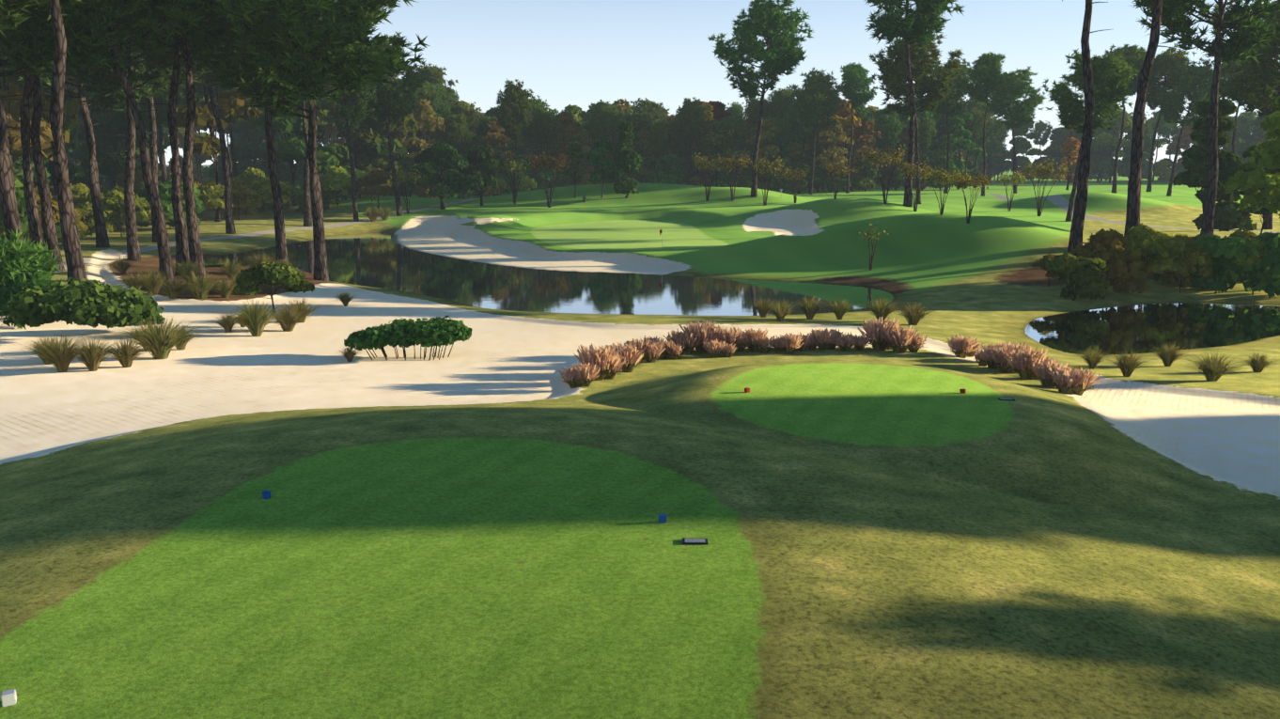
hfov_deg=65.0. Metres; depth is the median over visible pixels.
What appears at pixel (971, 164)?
forest tree
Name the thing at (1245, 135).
forest tree
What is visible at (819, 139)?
forest tree
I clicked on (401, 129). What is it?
forest tree
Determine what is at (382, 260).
pond water
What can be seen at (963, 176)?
forest tree
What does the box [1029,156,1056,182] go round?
forest tree
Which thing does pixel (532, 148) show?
forest tree
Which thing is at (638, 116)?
forest pine
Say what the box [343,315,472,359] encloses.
hedge shrub
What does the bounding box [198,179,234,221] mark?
forest tree
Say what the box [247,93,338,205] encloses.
forest tree
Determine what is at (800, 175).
crape myrtle
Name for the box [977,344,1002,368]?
grass clump
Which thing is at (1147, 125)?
forest pine
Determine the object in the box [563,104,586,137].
forest tree
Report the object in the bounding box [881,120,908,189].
forest tree
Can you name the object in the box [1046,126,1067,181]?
forest tree
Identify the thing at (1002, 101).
pine
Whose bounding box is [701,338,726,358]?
grass clump
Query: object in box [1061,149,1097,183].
forest tree
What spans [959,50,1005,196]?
pine
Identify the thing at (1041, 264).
waterside shrub
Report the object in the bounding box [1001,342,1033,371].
grass clump
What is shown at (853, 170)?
forest tree
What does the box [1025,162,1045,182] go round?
forest tree
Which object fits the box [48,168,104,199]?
forest tree
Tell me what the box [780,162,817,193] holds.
forest tree
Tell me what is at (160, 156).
forest pine
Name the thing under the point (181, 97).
forest pine
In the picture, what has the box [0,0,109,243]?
pine
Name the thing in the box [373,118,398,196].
forest pine
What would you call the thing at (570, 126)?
forest tree
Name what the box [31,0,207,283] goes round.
pine
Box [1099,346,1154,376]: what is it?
grass clump
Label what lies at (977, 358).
grass clump
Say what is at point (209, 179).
forest tree
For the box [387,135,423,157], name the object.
forest pine
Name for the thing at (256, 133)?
forest tree
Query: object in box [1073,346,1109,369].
grass clump
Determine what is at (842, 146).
forest tree
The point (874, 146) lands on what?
forest tree
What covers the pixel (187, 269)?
grass clump
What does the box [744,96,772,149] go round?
forest pine
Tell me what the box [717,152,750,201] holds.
crape myrtle
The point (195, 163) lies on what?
forest tree
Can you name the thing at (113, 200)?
forest tree
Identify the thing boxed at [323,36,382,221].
pine
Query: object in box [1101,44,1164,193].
pine
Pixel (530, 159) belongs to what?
forest tree
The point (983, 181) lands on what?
crape myrtle
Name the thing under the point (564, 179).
forest tree
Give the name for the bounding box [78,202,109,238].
forest tree
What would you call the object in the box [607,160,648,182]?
forest tree
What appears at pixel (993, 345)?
grass clump
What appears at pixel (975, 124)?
forest pine
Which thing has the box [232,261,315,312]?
tree
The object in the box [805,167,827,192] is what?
forest tree
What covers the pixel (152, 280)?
grass clump
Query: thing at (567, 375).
grass clump
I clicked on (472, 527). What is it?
ground
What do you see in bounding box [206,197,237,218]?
forest tree
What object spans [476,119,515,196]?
forest tree
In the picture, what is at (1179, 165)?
forest tree
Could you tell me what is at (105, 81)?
pine
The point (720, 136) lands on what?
forest tree
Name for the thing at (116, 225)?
forest tree
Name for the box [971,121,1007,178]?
forest tree
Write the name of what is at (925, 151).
forest tree
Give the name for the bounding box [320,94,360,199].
forest pine
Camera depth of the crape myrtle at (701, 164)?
171.76 m
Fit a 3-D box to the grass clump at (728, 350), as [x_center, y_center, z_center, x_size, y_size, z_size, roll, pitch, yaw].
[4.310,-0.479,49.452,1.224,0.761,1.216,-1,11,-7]
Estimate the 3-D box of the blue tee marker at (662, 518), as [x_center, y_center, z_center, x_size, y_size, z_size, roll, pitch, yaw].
[0.469,3.316,20.821,0.150,0.202,0.150,-1,11,-4]
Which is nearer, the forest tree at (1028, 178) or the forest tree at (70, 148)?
the forest tree at (70, 148)
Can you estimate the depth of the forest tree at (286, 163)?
236.41 m
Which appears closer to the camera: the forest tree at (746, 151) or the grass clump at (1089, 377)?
the grass clump at (1089, 377)
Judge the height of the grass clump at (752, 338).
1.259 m
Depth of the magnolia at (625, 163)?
174.55 m
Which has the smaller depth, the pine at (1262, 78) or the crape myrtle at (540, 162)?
the pine at (1262, 78)
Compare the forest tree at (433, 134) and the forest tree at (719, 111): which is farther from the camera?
the forest tree at (719, 111)
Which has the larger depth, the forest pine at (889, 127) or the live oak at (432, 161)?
the forest pine at (889, 127)
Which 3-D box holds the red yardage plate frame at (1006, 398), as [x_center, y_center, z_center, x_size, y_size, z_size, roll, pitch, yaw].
[12.623,1.374,34.596,0.500,0.040,0.260,0,11,1]
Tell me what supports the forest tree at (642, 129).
on the ground
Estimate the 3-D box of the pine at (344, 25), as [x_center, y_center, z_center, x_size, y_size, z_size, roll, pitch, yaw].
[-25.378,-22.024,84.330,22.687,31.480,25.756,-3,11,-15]
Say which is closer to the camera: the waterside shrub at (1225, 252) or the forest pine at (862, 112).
the waterside shrub at (1225, 252)
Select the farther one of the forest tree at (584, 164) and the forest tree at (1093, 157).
the forest tree at (1093, 157)
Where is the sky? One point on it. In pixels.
(579, 53)
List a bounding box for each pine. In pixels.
[0,0,44,246]
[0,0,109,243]
[0,30,156,247]
[28,1,65,271]
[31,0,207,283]
[36,0,87,284]
[64,31,195,261]
[67,85,89,188]
[113,0,237,275]
[123,42,224,242]
[147,125,168,162]
[157,84,201,183]
[158,0,214,277]
[158,91,187,170]
[160,0,408,264]
[165,49,241,234]
[178,89,199,178]
[194,83,239,177]
[198,0,429,280]
[199,84,250,179]
[221,154,224,185]
[280,13,327,226]
[316,129,340,144]
[317,133,331,141]
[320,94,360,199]
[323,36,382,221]
[338,115,347,200]
[342,31,429,216]
[357,80,389,163]
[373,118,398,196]
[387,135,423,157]
[401,62,460,111]
[401,77,437,155]
[419,80,452,135]
[434,117,475,198]
[440,111,477,199]
[441,82,454,101]
[448,89,458,103]
[450,104,476,156]
[468,101,482,116]
[470,112,491,138]
[490,78,539,193]
[514,96,557,175]
[530,107,563,187]
[581,99,624,182]
[581,101,610,130]
[615,110,647,149]
[630,97,663,123]
[652,107,672,121]
[670,96,709,185]
[707,0,814,197]
[719,111,752,173]
[724,101,749,123]
[739,118,763,156]
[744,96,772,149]
[757,115,795,192]
[758,85,796,192]
[782,87,823,193]
[787,66,844,194]
[811,109,828,191]
[839,62,878,193]
[849,102,873,190]
[862,0,966,206]
[869,32,966,203]
[871,107,906,190]
[905,95,942,188]
[907,117,937,190]
[915,57,972,193]
[929,120,947,187]
[931,110,955,156]
[942,99,967,156]
[956,98,1003,187]
[956,107,993,188]
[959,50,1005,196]
[962,96,978,161]
[981,65,1046,193]
[993,138,1007,180]
[996,119,1010,181]
[1003,102,1024,172]
[1027,120,1052,181]
[1040,46,1139,221]
[1052,126,1093,145]
[1061,0,1110,256]
[1072,112,1100,143]
[1100,129,1120,181]
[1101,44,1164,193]
[1123,0,1180,237]
[1125,111,1156,177]
[1132,0,1279,236]
[1136,43,1214,191]
[1147,60,1229,196]
[1151,109,1173,182]
[1154,109,1188,168]
[1194,0,1279,229]
[1213,57,1249,153]
[1237,110,1258,133]
[1252,92,1278,128]
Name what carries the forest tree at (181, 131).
on the ground
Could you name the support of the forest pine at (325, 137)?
on the ground
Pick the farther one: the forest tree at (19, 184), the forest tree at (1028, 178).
the forest tree at (1028, 178)
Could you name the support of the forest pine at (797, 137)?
on the ground
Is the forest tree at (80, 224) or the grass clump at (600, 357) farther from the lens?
the forest tree at (80, 224)
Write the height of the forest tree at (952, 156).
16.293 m
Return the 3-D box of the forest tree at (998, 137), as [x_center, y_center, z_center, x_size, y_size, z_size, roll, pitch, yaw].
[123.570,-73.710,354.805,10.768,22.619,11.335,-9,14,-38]
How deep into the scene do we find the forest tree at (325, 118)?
200.15 m
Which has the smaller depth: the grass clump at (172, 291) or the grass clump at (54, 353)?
the grass clump at (54, 353)
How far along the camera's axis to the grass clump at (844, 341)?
51.38 m
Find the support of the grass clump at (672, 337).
on the ground
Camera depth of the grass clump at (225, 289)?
70.69 m
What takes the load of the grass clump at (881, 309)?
on the ground
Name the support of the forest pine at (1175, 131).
on the ground
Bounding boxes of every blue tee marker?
[262,490,270,499]
[658,514,666,522]
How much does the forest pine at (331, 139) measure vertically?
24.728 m
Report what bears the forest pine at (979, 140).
on the ground
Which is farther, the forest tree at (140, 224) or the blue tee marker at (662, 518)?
the forest tree at (140, 224)
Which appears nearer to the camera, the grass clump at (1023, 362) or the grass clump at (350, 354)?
the grass clump at (1023, 362)
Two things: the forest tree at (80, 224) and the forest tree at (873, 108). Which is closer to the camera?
the forest tree at (80, 224)
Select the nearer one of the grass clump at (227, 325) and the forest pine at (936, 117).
the grass clump at (227, 325)
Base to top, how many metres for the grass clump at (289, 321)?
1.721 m
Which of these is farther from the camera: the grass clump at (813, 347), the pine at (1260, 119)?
the pine at (1260, 119)
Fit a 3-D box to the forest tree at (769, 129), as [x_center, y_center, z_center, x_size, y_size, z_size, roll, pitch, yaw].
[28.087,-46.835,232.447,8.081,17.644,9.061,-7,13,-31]
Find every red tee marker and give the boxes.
[744,387,749,392]
[959,388,965,393]
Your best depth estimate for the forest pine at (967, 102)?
270.25 m
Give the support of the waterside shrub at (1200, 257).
on the ground
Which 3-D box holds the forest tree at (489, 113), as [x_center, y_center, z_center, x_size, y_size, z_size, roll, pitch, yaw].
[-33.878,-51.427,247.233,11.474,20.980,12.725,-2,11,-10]
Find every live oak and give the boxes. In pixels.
[402,141,484,209]
[457,145,503,205]
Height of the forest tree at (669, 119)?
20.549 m
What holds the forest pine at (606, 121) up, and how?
on the ground
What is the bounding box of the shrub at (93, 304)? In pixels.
[1,277,164,327]
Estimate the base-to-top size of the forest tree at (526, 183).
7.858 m
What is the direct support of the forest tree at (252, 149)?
on the ground
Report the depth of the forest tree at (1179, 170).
339.60 m
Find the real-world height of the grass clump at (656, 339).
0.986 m
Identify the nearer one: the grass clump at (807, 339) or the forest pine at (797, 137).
the grass clump at (807, 339)
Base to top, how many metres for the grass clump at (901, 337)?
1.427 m
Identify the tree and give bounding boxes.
[0,50,69,176]
[0,62,79,194]
[0,84,78,187]
[0,188,29,244]
[13,163,23,180]
[14,175,62,244]
[19,186,60,241]
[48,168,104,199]
[50,182,114,234]
[57,223,79,244]
[66,151,80,165]
[67,134,82,164]
[68,78,114,190]
[69,141,123,190]
[74,208,88,231]
[76,207,93,239]
[77,90,149,187]
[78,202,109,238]
[85,183,106,190]
[86,87,168,173]
[101,190,150,236]
[103,186,149,234]
[104,181,137,192]
[107,218,120,232]
[113,170,143,195]
[124,153,159,171]
[124,220,151,227]
[135,102,179,156]
[135,180,205,229]
[142,204,170,223]
[157,69,262,222]
[157,170,171,183]
[166,155,182,171]
[168,93,218,177]
[179,124,212,179]
[180,178,203,202]
[181,153,205,179]
[192,167,207,186]
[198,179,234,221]
[201,163,219,180]
[206,173,222,185]
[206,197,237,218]
[208,140,278,182]
[214,117,279,165]
[218,180,263,219]
[231,167,266,209]
[232,182,263,218]
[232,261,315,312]
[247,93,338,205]
[255,181,296,212]
[257,176,296,207]
[258,157,296,182]
[265,160,298,182]
[266,159,290,183]
[274,108,342,165]
[283,186,312,214]
[295,159,310,184]
[300,184,334,210]
[301,142,366,201]
[318,165,358,206]
[324,124,354,156]
[334,122,383,167]
[335,156,354,197]
[336,102,389,198]
[355,168,394,207]
[357,136,413,187]
[363,164,391,187]
[374,103,418,196]
[389,164,425,196]
[400,98,445,164]
[401,134,442,153]
[414,180,443,198]
[417,126,443,168]
[431,113,478,170]
[451,100,480,124]
[468,162,506,197]
[476,118,515,195]
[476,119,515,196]
[483,107,521,156]
[491,169,513,196]
[499,155,542,193]
[503,161,537,193]
[506,120,524,194]
[522,156,547,173]
[526,140,539,172]
[526,160,557,190]
[531,133,561,168]
[541,111,582,186]
[543,154,585,187]
[546,119,590,182]
[561,158,589,186]
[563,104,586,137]
[563,141,584,198]
[571,106,585,120]
[576,121,611,158]
[579,165,595,182]
[584,139,614,198]
[592,159,624,184]
[607,98,633,156]
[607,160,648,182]
[609,129,638,156]
[610,116,655,178]
[664,115,674,123]
[680,157,702,185]
[681,100,719,181]
[682,148,702,179]
[687,167,715,186]
[688,174,704,186]
[697,100,738,181]
[699,121,741,187]
[706,158,743,183]
[709,171,736,187]
[733,156,752,187]
[736,144,764,158]
[736,156,780,191]
[744,118,781,169]
[765,155,793,176]
[773,156,793,192]
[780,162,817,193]
[785,112,833,192]
[805,160,824,188]
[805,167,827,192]
[813,118,854,192]
[814,152,842,189]
[816,137,839,189]
[818,98,861,177]
[820,166,852,192]
[824,141,852,158]
[836,112,876,170]
[842,109,873,190]
[843,160,862,190]
[845,129,877,189]
[847,119,883,191]
[849,158,881,191]
[858,223,889,270]
[865,105,879,151]
[873,130,903,188]
[874,156,905,187]
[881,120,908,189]
[893,108,938,189]
[899,147,929,169]
[911,171,926,188]
[920,158,938,187]
[922,156,962,190]
[934,111,987,189]
[936,132,964,158]
[951,160,982,179]
[953,167,970,187]
[960,149,975,161]
[968,158,995,179]
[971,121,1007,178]
[985,150,1017,179]
[989,118,1009,181]
[1008,120,1042,182]
[1011,166,1030,180]
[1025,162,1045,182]
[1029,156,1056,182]
[1034,145,1060,182]
[1035,147,1062,181]
[1045,145,1072,182]
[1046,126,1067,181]
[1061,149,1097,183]
[1088,172,1103,179]
[1090,143,1128,182]
[1090,154,1119,182]
[1091,126,1112,182]
[1094,108,1132,183]
[1099,172,1112,181]
[1108,149,1154,179]
[1122,126,1157,167]
[1143,117,1165,153]
[1152,157,1173,182]
[1154,158,1177,183]
[1165,118,1196,155]
[1166,125,1193,164]
[1175,147,1189,169]
[1175,167,1187,173]
[1217,115,1248,158]
[1225,95,1279,218]
[1226,141,1257,161]
[1233,141,1279,234]
[1241,131,1251,159]
[1245,115,1266,141]
[1250,128,1274,145]
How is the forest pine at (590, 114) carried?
on the ground
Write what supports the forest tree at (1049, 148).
on the ground
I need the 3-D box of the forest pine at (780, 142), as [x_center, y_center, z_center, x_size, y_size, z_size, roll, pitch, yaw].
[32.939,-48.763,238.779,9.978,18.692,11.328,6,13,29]
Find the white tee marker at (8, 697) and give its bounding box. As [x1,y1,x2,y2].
[0,688,16,706]
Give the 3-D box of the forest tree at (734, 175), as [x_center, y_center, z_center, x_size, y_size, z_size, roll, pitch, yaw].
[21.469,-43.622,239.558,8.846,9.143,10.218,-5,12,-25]
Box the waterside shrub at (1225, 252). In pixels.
[1181,232,1259,294]
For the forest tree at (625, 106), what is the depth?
240.78 m
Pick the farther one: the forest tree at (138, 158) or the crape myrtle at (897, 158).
the forest tree at (138, 158)
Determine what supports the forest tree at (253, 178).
on the ground
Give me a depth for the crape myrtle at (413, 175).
163.36 m
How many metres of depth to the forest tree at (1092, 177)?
377.95 m
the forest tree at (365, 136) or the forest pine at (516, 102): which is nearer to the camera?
the forest tree at (365, 136)
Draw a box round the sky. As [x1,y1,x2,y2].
[157,0,1279,165]
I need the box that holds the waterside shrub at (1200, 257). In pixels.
[1149,233,1213,292]
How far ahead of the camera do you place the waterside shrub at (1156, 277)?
81.24 m
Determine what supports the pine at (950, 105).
on the ground
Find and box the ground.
[0,164,1279,718]
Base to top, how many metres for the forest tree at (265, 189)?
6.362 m
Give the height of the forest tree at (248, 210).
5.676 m
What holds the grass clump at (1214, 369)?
on the ground
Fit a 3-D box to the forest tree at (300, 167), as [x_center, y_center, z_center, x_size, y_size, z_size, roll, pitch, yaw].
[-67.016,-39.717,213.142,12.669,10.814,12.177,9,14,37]
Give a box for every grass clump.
[17,333,79,364]
[22,331,92,372]
[60,336,125,371]
[94,313,212,359]
[97,337,160,367]
[105,255,140,274]
[109,270,144,290]
[110,321,179,351]
[123,268,176,295]
[150,278,187,298]
[163,270,234,298]
[170,322,206,350]
[171,258,211,281]
[204,311,245,332]
[210,258,249,280]
[211,277,236,297]
[217,296,292,336]
[219,266,264,295]
[226,312,245,327]
[244,251,280,266]
[268,302,315,331]
[274,257,299,265]
[276,297,327,322]
[331,291,358,306]
[336,346,368,361]
[359,205,382,221]
[376,205,398,220]
[556,363,587,388]
[569,362,600,386]
[573,343,627,380]
[593,354,625,379]
[599,341,631,351]
[610,344,648,372]
[624,337,654,361]
[642,340,666,362]
[643,335,664,344]
[655,339,673,359]
[663,329,687,353]
[664,342,685,359]
[675,328,703,353]
[678,319,724,352]
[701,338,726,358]
[717,326,750,348]
[720,343,740,357]
[734,339,746,351]
[738,327,768,352]
[748,296,777,317]
[756,336,773,353]
[759,297,796,321]
[769,335,784,352]
[776,331,805,354]
[788,293,838,319]
[793,331,817,351]
[807,327,840,350]
[808,336,821,350]
[819,328,842,349]
[822,295,857,319]
[833,331,858,351]
[851,333,871,350]
[854,293,908,322]
[857,316,899,350]
[879,325,921,353]
[892,299,943,325]
[907,331,927,352]
[935,333,979,358]
[967,342,983,357]
[969,350,986,366]
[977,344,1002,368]
[983,343,1011,348]
[985,343,1015,373]
[998,340,1024,349]
[999,346,1047,379]
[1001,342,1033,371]
[1027,358,1069,387]
[1039,364,1079,384]
[1040,365,1090,394]
[1055,367,1102,395]
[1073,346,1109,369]
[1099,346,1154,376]
[1143,341,1195,366]
[1166,350,1264,381]
[1227,350,1279,372]
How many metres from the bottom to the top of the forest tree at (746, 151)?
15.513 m
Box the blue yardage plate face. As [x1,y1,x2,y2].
[685,538,705,542]
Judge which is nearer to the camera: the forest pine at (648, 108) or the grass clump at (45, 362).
the grass clump at (45, 362)
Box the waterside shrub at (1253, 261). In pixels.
[1231,238,1276,295]
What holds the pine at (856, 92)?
on the ground
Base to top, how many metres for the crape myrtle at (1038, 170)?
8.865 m
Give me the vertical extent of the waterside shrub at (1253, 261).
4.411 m
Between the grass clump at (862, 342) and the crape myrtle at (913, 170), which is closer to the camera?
the grass clump at (862, 342)
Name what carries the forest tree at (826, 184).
on the ground
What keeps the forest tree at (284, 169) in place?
on the ground
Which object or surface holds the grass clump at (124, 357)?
on the ground
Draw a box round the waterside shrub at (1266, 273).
[1240,232,1279,298]
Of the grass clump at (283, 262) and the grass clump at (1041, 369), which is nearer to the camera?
the grass clump at (1041, 369)
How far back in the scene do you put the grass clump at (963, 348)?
50.78 m
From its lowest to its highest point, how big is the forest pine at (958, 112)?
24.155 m
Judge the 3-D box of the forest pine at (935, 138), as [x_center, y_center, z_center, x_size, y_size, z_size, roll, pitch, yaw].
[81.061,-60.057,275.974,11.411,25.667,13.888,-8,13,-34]
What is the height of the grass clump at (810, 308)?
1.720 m
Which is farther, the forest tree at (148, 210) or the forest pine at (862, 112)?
the forest pine at (862, 112)
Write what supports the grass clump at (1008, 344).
on the ground
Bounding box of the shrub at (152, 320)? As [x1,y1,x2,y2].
[107,314,165,327]
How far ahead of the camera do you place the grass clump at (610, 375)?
43.05 m
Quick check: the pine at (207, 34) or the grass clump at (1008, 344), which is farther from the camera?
the pine at (207, 34)
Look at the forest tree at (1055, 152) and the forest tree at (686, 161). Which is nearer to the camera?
the forest tree at (686, 161)
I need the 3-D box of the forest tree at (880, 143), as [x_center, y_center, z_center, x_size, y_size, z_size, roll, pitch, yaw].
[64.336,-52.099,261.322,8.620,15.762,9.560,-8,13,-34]
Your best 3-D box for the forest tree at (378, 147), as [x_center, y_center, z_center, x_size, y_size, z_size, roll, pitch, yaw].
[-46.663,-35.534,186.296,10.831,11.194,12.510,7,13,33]
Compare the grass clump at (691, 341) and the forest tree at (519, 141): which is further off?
the forest tree at (519, 141)
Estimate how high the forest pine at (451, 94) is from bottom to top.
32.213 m
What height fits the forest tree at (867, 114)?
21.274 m
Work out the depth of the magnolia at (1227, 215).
115.61 m
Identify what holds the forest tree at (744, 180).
on the ground
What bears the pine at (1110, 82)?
on the ground
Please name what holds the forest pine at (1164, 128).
on the ground
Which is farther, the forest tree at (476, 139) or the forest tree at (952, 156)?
the forest tree at (952, 156)
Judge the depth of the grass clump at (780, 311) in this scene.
62.92 m
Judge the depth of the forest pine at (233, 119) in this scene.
169.11 m
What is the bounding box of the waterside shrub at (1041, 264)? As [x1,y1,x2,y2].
[1031,252,1063,286]
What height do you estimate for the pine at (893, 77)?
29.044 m
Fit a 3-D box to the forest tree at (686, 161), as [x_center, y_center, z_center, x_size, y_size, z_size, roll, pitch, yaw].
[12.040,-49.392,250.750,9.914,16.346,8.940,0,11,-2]
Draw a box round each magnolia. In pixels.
[608,120,642,198]
[1171,96,1256,234]
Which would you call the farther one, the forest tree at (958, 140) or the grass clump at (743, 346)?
the forest tree at (958, 140)
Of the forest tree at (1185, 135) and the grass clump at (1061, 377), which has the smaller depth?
the grass clump at (1061, 377)
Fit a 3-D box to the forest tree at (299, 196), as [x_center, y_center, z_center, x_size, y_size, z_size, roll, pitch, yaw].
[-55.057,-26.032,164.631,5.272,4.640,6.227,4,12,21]
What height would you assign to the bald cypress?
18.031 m
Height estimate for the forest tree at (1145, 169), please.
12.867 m
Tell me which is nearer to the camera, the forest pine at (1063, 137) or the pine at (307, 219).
the pine at (307, 219)
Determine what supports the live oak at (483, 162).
on the ground
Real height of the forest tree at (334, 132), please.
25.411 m
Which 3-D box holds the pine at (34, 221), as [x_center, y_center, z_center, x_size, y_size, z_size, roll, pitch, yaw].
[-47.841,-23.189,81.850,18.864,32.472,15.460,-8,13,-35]
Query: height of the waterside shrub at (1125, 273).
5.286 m
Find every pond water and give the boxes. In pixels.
[172,233,894,315]
[1024,302,1279,355]
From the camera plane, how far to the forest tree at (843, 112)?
231.99 m
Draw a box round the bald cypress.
[1052,124,1080,189]
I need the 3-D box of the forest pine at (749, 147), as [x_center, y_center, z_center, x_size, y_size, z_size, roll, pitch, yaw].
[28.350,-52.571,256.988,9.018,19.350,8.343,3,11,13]
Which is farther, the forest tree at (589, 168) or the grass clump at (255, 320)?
the forest tree at (589, 168)
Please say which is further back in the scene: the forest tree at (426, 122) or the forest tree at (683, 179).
the forest tree at (683, 179)
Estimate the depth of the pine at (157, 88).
119.70 m
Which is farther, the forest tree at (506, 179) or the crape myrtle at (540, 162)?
the forest tree at (506, 179)
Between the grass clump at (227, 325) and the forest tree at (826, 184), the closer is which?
the grass clump at (227, 325)
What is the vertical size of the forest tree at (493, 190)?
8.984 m
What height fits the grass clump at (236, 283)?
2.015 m
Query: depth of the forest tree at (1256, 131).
343.94 m
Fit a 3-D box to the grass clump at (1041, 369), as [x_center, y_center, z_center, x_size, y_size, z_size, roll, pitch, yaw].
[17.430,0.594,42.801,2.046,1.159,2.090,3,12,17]
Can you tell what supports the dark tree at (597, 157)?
on the ground
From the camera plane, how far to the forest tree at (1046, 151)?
359.54 m
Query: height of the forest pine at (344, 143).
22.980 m
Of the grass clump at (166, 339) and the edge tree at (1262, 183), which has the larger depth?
the edge tree at (1262, 183)
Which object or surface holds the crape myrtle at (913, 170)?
on the ground
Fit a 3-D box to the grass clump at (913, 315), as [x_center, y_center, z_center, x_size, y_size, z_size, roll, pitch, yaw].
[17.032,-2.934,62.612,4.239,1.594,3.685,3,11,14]
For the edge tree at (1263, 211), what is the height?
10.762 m
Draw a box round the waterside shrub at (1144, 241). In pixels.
[1123,222,1191,281]
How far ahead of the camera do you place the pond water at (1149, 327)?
63.99 m
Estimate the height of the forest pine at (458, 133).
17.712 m
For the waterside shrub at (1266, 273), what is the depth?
74.72 m
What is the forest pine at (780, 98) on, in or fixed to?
on the ground
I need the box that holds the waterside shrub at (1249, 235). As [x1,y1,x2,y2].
[1228,228,1256,240]
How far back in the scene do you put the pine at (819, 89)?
221.53 m
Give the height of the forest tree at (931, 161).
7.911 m
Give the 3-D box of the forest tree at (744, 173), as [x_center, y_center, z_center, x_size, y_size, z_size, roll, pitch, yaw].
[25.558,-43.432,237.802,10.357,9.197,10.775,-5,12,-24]
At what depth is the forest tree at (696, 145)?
230.80 m
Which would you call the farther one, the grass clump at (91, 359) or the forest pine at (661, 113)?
the forest pine at (661, 113)
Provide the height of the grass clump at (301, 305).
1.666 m
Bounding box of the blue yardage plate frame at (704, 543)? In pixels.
[682,537,707,545]
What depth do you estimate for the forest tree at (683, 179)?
253.51 m
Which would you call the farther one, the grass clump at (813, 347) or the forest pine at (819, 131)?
the forest pine at (819, 131)
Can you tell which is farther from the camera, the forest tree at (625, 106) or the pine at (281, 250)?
the forest tree at (625, 106)
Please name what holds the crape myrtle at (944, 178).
on the ground
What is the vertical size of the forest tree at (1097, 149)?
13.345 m
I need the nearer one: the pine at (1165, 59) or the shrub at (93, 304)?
the shrub at (93, 304)
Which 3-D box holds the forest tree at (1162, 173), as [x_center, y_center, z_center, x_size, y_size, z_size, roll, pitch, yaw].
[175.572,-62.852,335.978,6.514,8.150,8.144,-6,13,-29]
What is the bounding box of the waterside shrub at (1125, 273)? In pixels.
[1073,228,1154,296]
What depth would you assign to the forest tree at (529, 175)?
220.40 m
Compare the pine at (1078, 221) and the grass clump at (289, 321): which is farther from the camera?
the pine at (1078, 221)
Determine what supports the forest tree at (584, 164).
on the ground
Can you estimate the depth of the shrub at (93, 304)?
51.07 m
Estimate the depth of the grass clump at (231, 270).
83.12 m
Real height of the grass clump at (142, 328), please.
1.654 m
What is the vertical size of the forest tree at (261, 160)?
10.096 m
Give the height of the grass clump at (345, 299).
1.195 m
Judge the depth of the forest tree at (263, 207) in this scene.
164.82 m
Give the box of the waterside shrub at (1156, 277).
[1146,271,1162,280]
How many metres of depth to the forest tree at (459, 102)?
240.42 m
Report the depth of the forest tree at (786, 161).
236.34 m
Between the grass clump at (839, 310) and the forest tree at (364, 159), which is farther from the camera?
the forest tree at (364, 159)
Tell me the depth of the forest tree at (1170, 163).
360.90 m
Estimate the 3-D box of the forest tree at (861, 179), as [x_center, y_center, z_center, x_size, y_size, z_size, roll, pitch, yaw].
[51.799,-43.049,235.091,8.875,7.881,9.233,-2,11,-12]
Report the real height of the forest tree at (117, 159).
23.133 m
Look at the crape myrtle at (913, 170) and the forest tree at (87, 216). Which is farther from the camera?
the crape myrtle at (913, 170)
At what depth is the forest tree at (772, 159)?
245.26 m
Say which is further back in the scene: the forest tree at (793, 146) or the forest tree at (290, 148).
the forest tree at (793, 146)
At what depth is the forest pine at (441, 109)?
219.81 m
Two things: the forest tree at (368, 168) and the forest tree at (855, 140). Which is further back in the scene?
the forest tree at (855, 140)
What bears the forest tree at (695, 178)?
on the ground
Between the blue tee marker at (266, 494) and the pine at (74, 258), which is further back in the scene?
the pine at (74, 258)
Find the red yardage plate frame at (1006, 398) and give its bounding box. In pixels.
[998,397,1014,400]
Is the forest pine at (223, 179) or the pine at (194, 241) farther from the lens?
the forest pine at (223, 179)
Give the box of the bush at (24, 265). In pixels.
[0,228,64,329]
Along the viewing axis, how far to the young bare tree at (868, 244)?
90.47 m
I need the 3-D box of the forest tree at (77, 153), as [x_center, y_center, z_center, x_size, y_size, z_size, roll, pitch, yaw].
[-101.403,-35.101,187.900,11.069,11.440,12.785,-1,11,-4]
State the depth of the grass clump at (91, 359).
45.36 m
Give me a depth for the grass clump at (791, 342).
50.36 m
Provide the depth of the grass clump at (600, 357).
42.60 m
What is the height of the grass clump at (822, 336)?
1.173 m
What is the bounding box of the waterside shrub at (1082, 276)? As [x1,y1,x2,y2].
[1045,250,1113,300]
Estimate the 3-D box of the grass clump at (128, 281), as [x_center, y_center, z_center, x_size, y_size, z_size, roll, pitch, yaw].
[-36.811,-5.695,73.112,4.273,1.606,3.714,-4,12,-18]
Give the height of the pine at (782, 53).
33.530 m
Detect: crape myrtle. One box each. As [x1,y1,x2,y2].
[386,166,421,213]
[500,155,531,203]
[529,149,570,207]
[691,152,725,201]
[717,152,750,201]
[749,155,786,205]
[781,166,808,202]
[822,161,850,199]
[861,144,905,203]
[897,159,934,211]
[920,166,961,215]
[952,169,994,223]
[997,170,1026,211]
[1019,157,1072,216]
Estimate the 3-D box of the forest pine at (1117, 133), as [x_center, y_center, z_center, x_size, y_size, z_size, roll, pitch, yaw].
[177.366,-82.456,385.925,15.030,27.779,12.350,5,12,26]
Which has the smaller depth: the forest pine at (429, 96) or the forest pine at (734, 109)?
the forest pine at (429, 96)
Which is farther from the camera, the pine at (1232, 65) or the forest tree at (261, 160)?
the forest tree at (261, 160)
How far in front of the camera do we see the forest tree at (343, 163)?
181.10 m
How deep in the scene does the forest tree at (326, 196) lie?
169.34 m
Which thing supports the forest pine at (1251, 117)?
on the ground

